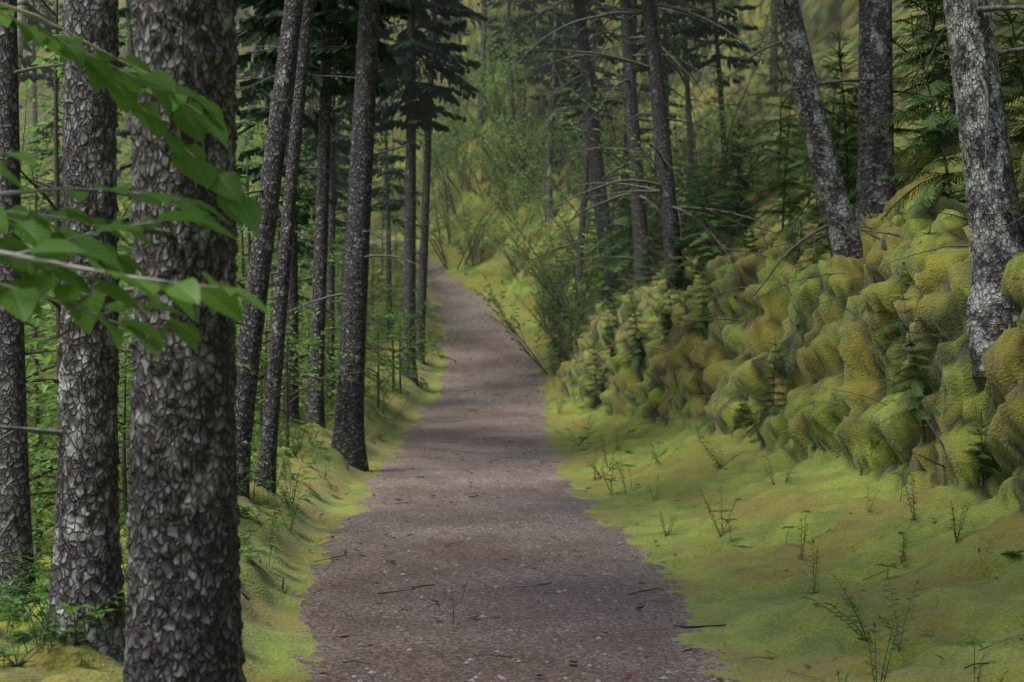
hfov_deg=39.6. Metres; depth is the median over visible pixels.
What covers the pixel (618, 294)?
tree sapling
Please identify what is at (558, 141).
willow bush
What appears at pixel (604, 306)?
tree sapling
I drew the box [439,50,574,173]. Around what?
willow bush
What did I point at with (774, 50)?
spruce tree
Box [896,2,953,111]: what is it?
spruce tree
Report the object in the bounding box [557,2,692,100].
willow bush
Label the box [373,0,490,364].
spruce tree
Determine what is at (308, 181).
broadleaf tree
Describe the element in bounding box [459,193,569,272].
willow bush
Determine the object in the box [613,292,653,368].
tree sapling
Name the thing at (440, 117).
willow bush
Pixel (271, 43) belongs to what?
spruce tree
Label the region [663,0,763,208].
spruce tree
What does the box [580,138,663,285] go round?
tree sapling
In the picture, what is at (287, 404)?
broadleaf tree
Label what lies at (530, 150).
willow bush
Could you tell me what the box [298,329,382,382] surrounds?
broadleaf tree
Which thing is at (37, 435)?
broadleaf tree
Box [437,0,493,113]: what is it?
spruce tree
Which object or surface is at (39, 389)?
broadleaf tree
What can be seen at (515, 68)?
willow bush
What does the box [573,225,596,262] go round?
tree sapling
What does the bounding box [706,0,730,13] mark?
young spruce tree
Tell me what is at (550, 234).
willow bush
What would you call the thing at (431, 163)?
willow bush
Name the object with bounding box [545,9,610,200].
spruce tree
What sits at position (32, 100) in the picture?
sapling
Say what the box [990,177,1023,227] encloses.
tree sapling
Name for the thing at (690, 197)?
tree sapling
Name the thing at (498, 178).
willow bush
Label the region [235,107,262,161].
willow bush
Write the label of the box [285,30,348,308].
spruce tree
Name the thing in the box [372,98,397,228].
young spruce tree
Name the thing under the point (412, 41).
spruce tree
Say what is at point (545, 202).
willow bush
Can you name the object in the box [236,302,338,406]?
broadleaf tree
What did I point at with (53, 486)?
broadleaf tree
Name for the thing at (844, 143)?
tree sapling
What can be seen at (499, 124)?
willow bush
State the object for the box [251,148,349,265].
broadleaf tree
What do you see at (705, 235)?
tree sapling
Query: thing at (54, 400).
broadleaf tree
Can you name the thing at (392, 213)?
willow bush
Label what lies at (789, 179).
tree sapling
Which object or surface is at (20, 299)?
leafy branch
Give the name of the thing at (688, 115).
spruce tree
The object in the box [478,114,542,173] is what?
willow bush
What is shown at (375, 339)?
broadleaf tree
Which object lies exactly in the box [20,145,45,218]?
broadleaf tree
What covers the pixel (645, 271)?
tree sapling
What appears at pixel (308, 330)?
broadleaf tree
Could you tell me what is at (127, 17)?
spruce tree
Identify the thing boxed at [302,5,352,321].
spruce tree
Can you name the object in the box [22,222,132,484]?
sapling
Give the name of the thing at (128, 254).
young spruce tree
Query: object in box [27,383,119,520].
broadleaf tree
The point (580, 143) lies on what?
willow bush
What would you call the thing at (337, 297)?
broadleaf tree
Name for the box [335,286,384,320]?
broadleaf tree
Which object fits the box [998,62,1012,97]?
tree sapling
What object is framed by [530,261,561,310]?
tree sapling
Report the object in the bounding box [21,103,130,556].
sapling
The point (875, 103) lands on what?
spruce tree
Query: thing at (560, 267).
willow bush
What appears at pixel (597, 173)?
spruce tree
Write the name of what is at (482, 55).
spruce tree
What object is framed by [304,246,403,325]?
broadleaf tree
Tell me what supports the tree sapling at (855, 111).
on the ground
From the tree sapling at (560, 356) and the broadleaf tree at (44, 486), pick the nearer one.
the broadleaf tree at (44, 486)
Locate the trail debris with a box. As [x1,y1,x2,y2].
[241,203,1022,681]
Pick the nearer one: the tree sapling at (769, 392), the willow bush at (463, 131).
the tree sapling at (769, 392)
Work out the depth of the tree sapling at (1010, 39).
10.64 m
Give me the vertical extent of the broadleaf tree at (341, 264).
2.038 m
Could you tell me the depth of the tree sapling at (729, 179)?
22.17 m
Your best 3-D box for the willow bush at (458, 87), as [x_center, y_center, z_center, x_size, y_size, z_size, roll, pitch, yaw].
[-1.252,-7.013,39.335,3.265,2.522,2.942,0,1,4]
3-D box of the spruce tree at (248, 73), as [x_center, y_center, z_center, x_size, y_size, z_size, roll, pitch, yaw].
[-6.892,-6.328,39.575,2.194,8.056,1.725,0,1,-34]
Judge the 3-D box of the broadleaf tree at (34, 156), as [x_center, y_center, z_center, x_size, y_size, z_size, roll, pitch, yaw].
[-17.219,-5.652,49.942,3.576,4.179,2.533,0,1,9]
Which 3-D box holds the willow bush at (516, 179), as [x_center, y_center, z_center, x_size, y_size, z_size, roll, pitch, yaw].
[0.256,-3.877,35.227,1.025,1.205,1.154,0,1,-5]
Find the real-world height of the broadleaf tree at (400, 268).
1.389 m
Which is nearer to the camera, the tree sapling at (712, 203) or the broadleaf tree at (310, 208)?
the tree sapling at (712, 203)
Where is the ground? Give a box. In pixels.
[0,0,1023,681]
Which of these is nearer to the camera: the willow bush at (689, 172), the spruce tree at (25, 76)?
the willow bush at (689, 172)
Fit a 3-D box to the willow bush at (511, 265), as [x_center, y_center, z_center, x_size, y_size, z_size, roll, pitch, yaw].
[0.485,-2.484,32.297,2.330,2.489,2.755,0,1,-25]
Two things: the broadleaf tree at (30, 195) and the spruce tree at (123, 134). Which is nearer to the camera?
the spruce tree at (123, 134)
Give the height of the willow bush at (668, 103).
4.079 m
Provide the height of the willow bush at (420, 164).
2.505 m
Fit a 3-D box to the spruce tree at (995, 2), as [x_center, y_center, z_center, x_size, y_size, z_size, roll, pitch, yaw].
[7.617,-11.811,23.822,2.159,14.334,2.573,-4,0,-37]
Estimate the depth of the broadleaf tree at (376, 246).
28.61 m
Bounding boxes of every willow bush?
[235,65,243,96]
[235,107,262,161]
[238,178,276,281]
[249,176,384,236]
[371,184,404,219]
[372,127,475,245]
[372,176,462,234]
[373,102,557,270]
[373,162,422,219]
[375,26,486,170]
[392,167,463,209]
[397,115,510,191]
[401,130,444,181]
[416,130,532,215]
[417,1,573,151]
[417,49,523,122]
[420,55,504,143]
[432,96,475,157]
[432,100,525,199]
[432,120,452,154]
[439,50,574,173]
[443,33,526,101]
[448,190,513,265]
[450,116,657,306]
[451,134,572,230]
[452,14,649,187]
[459,128,545,210]
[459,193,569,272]
[462,26,603,176]
[464,60,531,124]
[466,249,618,374]
[473,174,592,281]
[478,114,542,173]
[483,95,682,268]
[496,89,622,179]
[500,33,718,225]
[502,220,660,328]
[505,122,559,182]
[505,161,541,205]
[506,212,632,318]
[512,284,607,356]
[525,102,579,153]
[530,258,588,328]
[532,178,565,220]
[534,105,640,184]
[544,244,575,283]
[548,3,777,232]
[553,122,643,178]
[555,157,590,195]
[556,144,649,201]
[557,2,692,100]
[569,149,616,199]
[583,121,748,223]
[585,196,663,283]
[614,115,792,240]
[641,150,682,205]
[644,151,757,210]
[652,131,719,201]
[661,0,763,89]
[672,156,723,222]
[701,99,803,196]
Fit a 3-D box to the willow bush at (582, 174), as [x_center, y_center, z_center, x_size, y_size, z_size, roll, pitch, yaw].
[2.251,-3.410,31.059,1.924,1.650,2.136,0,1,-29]
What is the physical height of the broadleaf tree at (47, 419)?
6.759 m
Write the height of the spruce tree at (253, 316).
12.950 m
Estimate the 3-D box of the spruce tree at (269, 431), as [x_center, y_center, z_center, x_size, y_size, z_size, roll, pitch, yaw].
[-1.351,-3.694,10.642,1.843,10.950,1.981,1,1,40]
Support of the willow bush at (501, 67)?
on the ground
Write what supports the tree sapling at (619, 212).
on the ground
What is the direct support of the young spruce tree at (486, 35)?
on the ground
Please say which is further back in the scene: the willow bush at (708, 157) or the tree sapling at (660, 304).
the willow bush at (708, 157)
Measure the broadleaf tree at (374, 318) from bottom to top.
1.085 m
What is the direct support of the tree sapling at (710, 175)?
on the ground
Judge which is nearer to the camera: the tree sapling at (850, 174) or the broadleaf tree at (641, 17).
the tree sapling at (850, 174)
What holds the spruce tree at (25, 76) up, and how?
on the ground
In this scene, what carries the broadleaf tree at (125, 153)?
on the ground
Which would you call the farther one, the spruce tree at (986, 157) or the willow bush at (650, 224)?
the willow bush at (650, 224)
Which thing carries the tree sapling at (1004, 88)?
on the ground
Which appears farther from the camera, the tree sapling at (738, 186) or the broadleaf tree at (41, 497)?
the tree sapling at (738, 186)
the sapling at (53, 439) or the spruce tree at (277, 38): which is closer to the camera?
the sapling at (53, 439)
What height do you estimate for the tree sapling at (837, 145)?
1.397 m
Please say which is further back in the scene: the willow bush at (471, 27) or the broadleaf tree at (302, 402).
the willow bush at (471, 27)
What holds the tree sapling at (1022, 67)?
on the ground
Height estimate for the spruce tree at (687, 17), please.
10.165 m
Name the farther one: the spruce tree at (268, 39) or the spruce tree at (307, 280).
the spruce tree at (268, 39)
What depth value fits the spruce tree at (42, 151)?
37.70 m
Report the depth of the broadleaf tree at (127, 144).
39.33 m
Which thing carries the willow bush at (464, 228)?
on the ground
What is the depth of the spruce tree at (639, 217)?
23.93 m
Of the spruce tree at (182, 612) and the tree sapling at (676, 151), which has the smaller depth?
the spruce tree at (182, 612)
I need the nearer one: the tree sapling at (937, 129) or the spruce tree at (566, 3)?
the tree sapling at (937, 129)
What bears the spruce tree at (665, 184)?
on the ground
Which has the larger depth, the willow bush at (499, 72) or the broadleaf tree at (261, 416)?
the willow bush at (499, 72)
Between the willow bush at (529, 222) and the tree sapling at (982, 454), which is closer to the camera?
the tree sapling at (982, 454)
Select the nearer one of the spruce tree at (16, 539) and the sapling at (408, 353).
the spruce tree at (16, 539)
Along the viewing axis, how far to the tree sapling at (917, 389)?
9.83 m
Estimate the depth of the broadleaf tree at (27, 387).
21.66 m
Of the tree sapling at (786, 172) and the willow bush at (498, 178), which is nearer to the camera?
the tree sapling at (786, 172)
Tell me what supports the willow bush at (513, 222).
on the ground
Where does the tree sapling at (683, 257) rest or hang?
on the ground
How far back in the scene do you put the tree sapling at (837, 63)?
19.41 m
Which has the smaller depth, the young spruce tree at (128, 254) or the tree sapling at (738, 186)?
the tree sapling at (738, 186)
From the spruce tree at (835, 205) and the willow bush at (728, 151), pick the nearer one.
the spruce tree at (835, 205)
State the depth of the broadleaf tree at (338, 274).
31.39 m
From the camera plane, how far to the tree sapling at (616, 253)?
26.38 m
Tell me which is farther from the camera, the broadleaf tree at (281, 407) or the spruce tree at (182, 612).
the broadleaf tree at (281, 407)
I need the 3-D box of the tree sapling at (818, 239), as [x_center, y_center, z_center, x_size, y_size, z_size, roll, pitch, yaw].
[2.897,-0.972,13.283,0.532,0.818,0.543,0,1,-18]
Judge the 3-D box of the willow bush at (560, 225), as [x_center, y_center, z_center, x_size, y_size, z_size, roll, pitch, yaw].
[1.751,-3.288,30.186,4.254,3.842,3.597,0,1,18]
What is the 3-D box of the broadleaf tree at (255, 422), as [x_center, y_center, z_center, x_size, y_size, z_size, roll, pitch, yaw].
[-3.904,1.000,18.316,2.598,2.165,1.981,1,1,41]
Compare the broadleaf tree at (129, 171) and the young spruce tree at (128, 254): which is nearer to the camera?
the young spruce tree at (128, 254)
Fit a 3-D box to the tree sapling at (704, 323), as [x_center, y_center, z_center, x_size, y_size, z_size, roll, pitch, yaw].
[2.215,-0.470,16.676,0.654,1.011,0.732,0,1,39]
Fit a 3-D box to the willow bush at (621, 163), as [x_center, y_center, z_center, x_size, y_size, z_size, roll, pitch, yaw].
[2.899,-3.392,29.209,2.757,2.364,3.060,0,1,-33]
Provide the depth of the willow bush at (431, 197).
36.27 m
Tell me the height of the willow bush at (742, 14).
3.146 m
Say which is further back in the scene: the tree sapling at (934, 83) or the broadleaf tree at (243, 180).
the broadleaf tree at (243, 180)
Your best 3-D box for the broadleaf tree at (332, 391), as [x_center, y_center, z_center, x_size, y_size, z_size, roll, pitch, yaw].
[-3.971,0.185,19.367,2.682,4.424,3.786,0,1,33]
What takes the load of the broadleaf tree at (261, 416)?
on the ground
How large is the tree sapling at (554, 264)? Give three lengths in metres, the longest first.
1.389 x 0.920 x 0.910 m
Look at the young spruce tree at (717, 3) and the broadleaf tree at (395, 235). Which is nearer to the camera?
the broadleaf tree at (395, 235)
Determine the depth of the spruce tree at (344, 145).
21.52 m
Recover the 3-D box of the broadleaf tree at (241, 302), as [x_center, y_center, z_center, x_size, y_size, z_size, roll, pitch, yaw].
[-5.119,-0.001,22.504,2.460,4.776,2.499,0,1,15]
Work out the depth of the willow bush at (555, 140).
36.03 m
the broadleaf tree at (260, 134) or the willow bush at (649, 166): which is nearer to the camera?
the willow bush at (649, 166)
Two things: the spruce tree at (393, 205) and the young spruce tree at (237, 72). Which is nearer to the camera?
the spruce tree at (393, 205)
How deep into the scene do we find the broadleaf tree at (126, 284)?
27.09 m
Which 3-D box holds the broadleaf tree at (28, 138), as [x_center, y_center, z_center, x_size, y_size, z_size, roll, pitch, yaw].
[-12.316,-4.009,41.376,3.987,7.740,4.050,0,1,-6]
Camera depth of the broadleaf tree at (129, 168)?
38.01 m
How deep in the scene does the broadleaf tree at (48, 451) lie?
17.20 m
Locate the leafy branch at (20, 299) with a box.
[0,0,271,361]
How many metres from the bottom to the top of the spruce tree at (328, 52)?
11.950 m
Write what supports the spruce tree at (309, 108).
on the ground
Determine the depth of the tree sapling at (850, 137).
14.02 m
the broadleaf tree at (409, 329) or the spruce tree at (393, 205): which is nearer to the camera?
the broadleaf tree at (409, 329)
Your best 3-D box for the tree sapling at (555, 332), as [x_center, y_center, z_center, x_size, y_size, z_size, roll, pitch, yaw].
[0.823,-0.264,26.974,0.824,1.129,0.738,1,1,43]
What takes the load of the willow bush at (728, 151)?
on the ground
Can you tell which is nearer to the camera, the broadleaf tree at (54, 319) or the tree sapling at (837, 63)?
the tree sapling at (837, 63)
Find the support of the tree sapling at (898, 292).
on the ground
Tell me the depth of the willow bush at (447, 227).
35.25 m
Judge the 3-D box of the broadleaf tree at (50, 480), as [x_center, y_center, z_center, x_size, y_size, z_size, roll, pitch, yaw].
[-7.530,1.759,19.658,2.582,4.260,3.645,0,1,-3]
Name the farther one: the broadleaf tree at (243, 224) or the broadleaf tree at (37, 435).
the broadleaf tree at (243, 224)
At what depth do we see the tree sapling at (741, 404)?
14.07 m
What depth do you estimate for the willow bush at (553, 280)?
26.32 m
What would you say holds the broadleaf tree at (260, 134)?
on the ground
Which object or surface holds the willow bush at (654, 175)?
on the ground
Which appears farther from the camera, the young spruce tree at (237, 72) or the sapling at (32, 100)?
the young spruce tree at (237, 72)
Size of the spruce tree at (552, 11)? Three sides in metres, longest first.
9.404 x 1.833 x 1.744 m
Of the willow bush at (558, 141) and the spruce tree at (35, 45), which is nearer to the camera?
the willow bush at (558, 141)
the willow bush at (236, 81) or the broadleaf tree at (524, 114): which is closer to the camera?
the broadleaf tree at (524, 114)
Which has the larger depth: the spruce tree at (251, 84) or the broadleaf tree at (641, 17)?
the broadleaf tree at (641, 17)
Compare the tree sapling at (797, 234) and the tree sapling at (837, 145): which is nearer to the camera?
the tree sapling at (797, 234)
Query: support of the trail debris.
on the ground
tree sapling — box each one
[529,239,566,296]
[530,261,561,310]
[532,297,568,350]
[546,286,562,312]
[550,334,566,358]
[551,224,575,277]
[551,345,567,369]
[566,186,633,294]
[567,326,582,355]
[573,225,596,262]
[574,338,606,405]
[577,197,623,285]
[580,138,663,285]
[580,236,630,313]
[591,238,628,291]
[592,170,629,250]
[592,327,615,386]
[599,300,620,336]
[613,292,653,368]
[614,241,638,296]
[625,226,664,286]
[643,138,689,249]
[648,282,680,339]
[649,292,668,314]
[652,212,712,289]
[654,136,712,238]
[662,192,706,255]
[667,288,692,332]
[674,165,742,269]
[676,259,713,338]
[681,141,736,241]
[683,159,745,260]
[688,144,760,238]
[695,118,772,235]
[702,180,734,221]
[719,222,757,263]
[724,29,830,180]
[725,395,752,428]
[735,90,818,231]
[736,336,797,438]
[741,228,761,255]
[768,115,817,212]
[768,148,803,187]
[770,172,803,205]
[772,171,806,222]
[774,23,857,168]
[774,40,899,234]
[782,221,812,260]
[792,196,828,265]
[798,67,857,180]
[800,94,857,192]
[804,118,856,187]
[813,118,903,193]
[834,110,857,159]
[836,95,857,154]
[839,59,909,167]
[849,0,1019,155]
[873,225,934,334]
[874,285,949,443]
[878,14,1020,220]
[893,0,1023,139]
[904,101,930,142]
[940,99,1022,206]
[953,409,1002,486]
[957,0,1023,162]
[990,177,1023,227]
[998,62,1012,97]
[1000,278,1023,363]
[1005,78,1023,142]
[1007,11,1023,70]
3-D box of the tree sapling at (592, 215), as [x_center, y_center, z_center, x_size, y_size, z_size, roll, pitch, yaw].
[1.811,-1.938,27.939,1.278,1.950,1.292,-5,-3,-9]
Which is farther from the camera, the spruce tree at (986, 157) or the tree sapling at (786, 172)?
the tree sapling at (786, 172)
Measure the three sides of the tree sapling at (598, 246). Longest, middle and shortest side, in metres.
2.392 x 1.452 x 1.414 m
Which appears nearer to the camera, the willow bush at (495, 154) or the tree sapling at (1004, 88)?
the tree sapling at (1004, 88)
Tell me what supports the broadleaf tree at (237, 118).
on the ground
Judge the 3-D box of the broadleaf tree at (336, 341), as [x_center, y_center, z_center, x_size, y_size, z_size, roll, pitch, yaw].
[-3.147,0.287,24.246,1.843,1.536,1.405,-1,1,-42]
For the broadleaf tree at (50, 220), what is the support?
on the ground
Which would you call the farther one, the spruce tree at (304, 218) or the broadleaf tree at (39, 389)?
the broadleaf tree at (39, 389)
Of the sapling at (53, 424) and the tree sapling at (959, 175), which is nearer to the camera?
the tree sapling at (959, 175)
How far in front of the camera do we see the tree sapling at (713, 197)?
23.24 m
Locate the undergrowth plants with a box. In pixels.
[0,4,1023,681]
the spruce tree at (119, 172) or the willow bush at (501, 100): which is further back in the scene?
the spruce tree at (119, 172)
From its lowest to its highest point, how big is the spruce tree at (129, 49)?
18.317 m
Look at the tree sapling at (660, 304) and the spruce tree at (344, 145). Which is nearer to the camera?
the tree sapling at (660, 304)
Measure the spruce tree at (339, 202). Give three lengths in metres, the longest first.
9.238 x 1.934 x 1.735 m
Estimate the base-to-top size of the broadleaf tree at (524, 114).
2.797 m
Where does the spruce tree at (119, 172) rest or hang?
on the ground
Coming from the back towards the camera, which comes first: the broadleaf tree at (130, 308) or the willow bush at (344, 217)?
the willow bush at (344, 217)
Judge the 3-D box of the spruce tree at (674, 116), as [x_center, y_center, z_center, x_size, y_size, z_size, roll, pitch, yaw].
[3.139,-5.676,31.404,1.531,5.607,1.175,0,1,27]
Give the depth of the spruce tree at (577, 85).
29.13 m
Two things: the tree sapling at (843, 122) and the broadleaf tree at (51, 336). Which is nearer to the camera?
the tree sapling at (843, 122)
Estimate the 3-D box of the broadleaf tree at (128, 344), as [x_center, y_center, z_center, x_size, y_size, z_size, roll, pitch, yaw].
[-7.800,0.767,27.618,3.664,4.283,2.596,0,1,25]
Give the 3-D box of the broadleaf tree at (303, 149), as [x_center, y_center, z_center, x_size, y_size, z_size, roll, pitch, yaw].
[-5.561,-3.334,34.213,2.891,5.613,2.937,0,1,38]
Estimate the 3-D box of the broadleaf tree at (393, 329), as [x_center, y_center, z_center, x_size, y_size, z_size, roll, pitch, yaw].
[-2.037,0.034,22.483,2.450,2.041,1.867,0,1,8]
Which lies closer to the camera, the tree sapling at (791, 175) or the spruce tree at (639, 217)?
the tree sapling at (791, 175)
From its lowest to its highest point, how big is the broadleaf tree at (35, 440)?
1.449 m
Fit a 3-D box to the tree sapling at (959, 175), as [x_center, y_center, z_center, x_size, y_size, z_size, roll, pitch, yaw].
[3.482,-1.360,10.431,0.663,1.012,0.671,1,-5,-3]
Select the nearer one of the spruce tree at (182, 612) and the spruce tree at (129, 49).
the spruce tree at (182, 612)
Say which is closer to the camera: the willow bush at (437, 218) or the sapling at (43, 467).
the sapling at (43, 467)
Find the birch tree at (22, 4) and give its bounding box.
[17,0,28,82]
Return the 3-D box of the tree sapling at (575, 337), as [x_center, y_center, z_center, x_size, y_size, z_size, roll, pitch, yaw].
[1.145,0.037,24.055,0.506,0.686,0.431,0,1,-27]
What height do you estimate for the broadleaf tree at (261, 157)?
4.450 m
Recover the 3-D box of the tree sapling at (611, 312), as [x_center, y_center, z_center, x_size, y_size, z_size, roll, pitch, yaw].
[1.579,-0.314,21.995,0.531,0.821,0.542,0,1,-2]
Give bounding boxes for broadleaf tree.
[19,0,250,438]
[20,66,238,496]
[20,121,53,217]
[20,141,49,207]
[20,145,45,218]
[21,81,131,294]
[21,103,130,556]
[21,166,56,447]
[21,185,57,555]
[21,193,132,440]
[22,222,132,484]
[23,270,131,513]
[24,289,56,540]
[24,295,126,357]
[24,306,128,521]
[25,327,55,454]
[25,342,54,524]
[25,349,57,547]
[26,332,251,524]
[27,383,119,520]
[27,399,58,405]
[28,178,127,245]
[28,209,247,436]
[28,363,130,489]
[28,445,55,557]
[29,405,57,496]
[30,434,121,537]
[30,450,55,535]
[31,251,133,394]
[31,394,57,484]
[32,486,53,539]
[39,104,132,270]
[42,147,246,332]
[45,121,131,227]
[47,281,131,454]
[54,352,260,464]
[116,130,130,249]
[117,111,132,184]
[117,116,132,254]
[117,121,301,434]
[117,210,133,357]
[117,230,133,358]
[118,257,262,428]
[119,215,380,411]
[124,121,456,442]
[124,250,263,390]
[235,49,403,327]
[235,105,308,340]
[235,130,309,360]
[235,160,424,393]
[235,292,371,446]
[235,326,329,432]
[236,77,430,301]
[236,120,314,233]
[236,129,345,350]
[236,283,335,398]
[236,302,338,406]
[236,341,304,430]
[237,155,258,262]
[241,91,314,181]
[242,87,344,238]
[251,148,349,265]
[255,374,304,416]
[257,291,389,394]
[263,112,370,263]
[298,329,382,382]
[299,232,379,283]
[300,235,375,310]
[300,316,339,369]
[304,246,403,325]
[306,265,402,331]
[327,306,455,407]
[335,278,462,391]
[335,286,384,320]
[336,299,448,392]
[337,210,439,275]
[337,295,399,340]
[340,114,433,217]
[366,297,386,336]
[370,211,419,266]
[381,256,446,294]
[416,19,502,98]
[465,23,573,122]
[592,0,695,61]
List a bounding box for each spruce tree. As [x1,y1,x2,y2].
[0,0,63,612]
[0,0,126,661]
[19,3,62,225]
[20,0,61,177]
[21,0,63,356]
[37,56,120,435]
[39,0,246,681]
[41,32,131,317]
[43,6,64,98]
[117,2,135,331]
[119,0,132,130]
[119,0,135,125]
[119,212,133,338]
[234,0,415,428]
[235,0,303,499]
[235,0,384,431]
[235,14,337,382]
[235,49,244,135]
[236,6,271,179]
[236,39,260,230]
[237,0,314,492]
[245,10,345,320]
[255,0,407,405]
[265,0,434,471]
[265,9,305,187]
[266,37,318,234]
[269,133,315,371]
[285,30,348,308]
[299,62,319,281]
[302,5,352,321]
[309,38,390,324]
[369,0,438,340]
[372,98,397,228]
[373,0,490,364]
[375,0,474,386]
[436,0,506,137]
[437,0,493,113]
[455,7,504,69]
[473,0,672,298]
[476,0,540,173]
[505,0,786,291]
[512,0,577,226]
[513,0,735,284]
[516,1,559,67]
[522,0,590,202]
[538,0,600,159]
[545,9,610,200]
[552,0,624,284]
[596,0,652,240]
[616,0,725,201]
[636,2,685,166]
[641,0,730,188]
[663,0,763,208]
[667,4,700,24]
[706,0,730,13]
[731,0,917,315]
[732,0,778,91]
[843,0,954,227]
[892,0,949,69]
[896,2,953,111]
[912,0,1023,376]
[993,0,1006,23]
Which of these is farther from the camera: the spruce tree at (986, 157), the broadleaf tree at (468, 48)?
the broadleaf tree at (468, 48)
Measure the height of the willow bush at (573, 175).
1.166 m
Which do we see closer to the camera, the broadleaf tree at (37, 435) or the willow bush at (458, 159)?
the broadleaf tree at (37, 435)
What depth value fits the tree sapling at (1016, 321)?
8.05 m
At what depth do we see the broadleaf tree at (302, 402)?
21.02 m
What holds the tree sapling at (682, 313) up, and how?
on the ground
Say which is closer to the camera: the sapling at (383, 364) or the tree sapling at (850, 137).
the tree sapling at (850, 137)
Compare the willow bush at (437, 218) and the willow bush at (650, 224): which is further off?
the willow bush at (437, 218)
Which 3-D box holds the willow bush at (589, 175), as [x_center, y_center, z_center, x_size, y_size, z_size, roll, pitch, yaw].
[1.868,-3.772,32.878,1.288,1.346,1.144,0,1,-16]
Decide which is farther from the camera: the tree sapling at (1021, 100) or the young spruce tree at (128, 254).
the young spruce tree at (128, 254)
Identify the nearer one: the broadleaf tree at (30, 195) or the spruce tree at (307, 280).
the broadleaf tree at (30, 195)
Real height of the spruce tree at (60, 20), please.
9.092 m
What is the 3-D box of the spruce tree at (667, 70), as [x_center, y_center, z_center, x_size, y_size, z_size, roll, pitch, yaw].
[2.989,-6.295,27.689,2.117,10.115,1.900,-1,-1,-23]
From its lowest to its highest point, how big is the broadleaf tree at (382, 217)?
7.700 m
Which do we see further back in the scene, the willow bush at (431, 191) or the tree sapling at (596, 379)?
the willow bush at (431, 191)
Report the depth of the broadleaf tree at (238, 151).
31.56 m
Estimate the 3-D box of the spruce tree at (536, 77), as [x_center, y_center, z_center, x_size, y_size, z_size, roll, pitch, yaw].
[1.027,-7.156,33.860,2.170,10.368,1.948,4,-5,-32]
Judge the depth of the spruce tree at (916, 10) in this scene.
21.38 m
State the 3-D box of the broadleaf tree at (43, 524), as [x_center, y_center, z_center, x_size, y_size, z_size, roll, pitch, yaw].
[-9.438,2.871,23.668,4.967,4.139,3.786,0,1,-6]
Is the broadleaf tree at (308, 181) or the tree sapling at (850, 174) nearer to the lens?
the tree sapling at (850, 174)
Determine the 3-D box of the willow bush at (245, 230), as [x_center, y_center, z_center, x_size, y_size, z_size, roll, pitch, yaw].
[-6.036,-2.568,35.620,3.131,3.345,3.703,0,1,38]
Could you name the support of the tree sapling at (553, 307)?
on the ground
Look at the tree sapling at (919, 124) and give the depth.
17.36 m
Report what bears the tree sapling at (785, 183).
on the ground
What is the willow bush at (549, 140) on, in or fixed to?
on the ground
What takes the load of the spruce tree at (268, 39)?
on the ground
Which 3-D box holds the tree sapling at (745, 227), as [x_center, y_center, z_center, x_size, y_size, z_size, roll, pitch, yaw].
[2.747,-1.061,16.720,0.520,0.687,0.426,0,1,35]
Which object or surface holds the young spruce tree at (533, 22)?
on the ground
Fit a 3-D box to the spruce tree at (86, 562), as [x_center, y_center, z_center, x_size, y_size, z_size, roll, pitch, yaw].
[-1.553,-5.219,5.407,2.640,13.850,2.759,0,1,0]
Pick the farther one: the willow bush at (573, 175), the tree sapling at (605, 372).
the willow bush at (573, 175)
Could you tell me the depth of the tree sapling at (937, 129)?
11.49 m
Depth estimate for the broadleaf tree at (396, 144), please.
39.09 m
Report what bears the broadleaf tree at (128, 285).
on the ground
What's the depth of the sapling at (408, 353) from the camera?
18.02 m
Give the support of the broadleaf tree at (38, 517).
on the ground
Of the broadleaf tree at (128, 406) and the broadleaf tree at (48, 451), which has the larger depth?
the broadleaf tree at (48, 451)
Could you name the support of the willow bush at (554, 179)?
on the ground
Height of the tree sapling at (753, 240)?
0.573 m
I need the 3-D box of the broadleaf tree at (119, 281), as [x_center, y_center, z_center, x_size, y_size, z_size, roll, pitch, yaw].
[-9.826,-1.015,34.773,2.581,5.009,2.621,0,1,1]
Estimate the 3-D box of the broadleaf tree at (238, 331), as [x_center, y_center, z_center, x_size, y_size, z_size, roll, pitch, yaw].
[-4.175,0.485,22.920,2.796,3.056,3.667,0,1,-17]
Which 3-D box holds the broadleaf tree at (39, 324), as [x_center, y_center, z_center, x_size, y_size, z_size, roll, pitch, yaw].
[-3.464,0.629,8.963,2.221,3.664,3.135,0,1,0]
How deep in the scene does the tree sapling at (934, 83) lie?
13.61 m
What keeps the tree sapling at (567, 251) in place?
on the ground
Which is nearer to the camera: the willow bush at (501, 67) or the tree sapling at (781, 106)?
the tree sapling at (781, 106)
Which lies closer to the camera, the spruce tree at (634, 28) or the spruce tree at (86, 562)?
the spruce tree at (86, 562)
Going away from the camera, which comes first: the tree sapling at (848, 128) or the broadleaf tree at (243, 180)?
the tree sapling at (848, 128)
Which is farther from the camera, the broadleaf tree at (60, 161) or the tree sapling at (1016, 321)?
the broadleaf tree at (60, 161)
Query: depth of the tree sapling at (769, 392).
13.12 m
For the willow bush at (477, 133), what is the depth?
36.57 m
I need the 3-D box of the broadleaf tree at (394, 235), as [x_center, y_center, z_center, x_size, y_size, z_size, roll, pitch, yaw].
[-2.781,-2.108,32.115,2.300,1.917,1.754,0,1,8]
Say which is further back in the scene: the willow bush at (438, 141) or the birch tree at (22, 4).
the willow bush at (438, 141)
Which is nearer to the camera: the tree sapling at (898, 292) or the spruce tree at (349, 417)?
the tree sapling at (898, 292)
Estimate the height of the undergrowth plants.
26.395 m
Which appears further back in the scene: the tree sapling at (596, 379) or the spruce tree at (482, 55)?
the spruce tree at (482, 55)

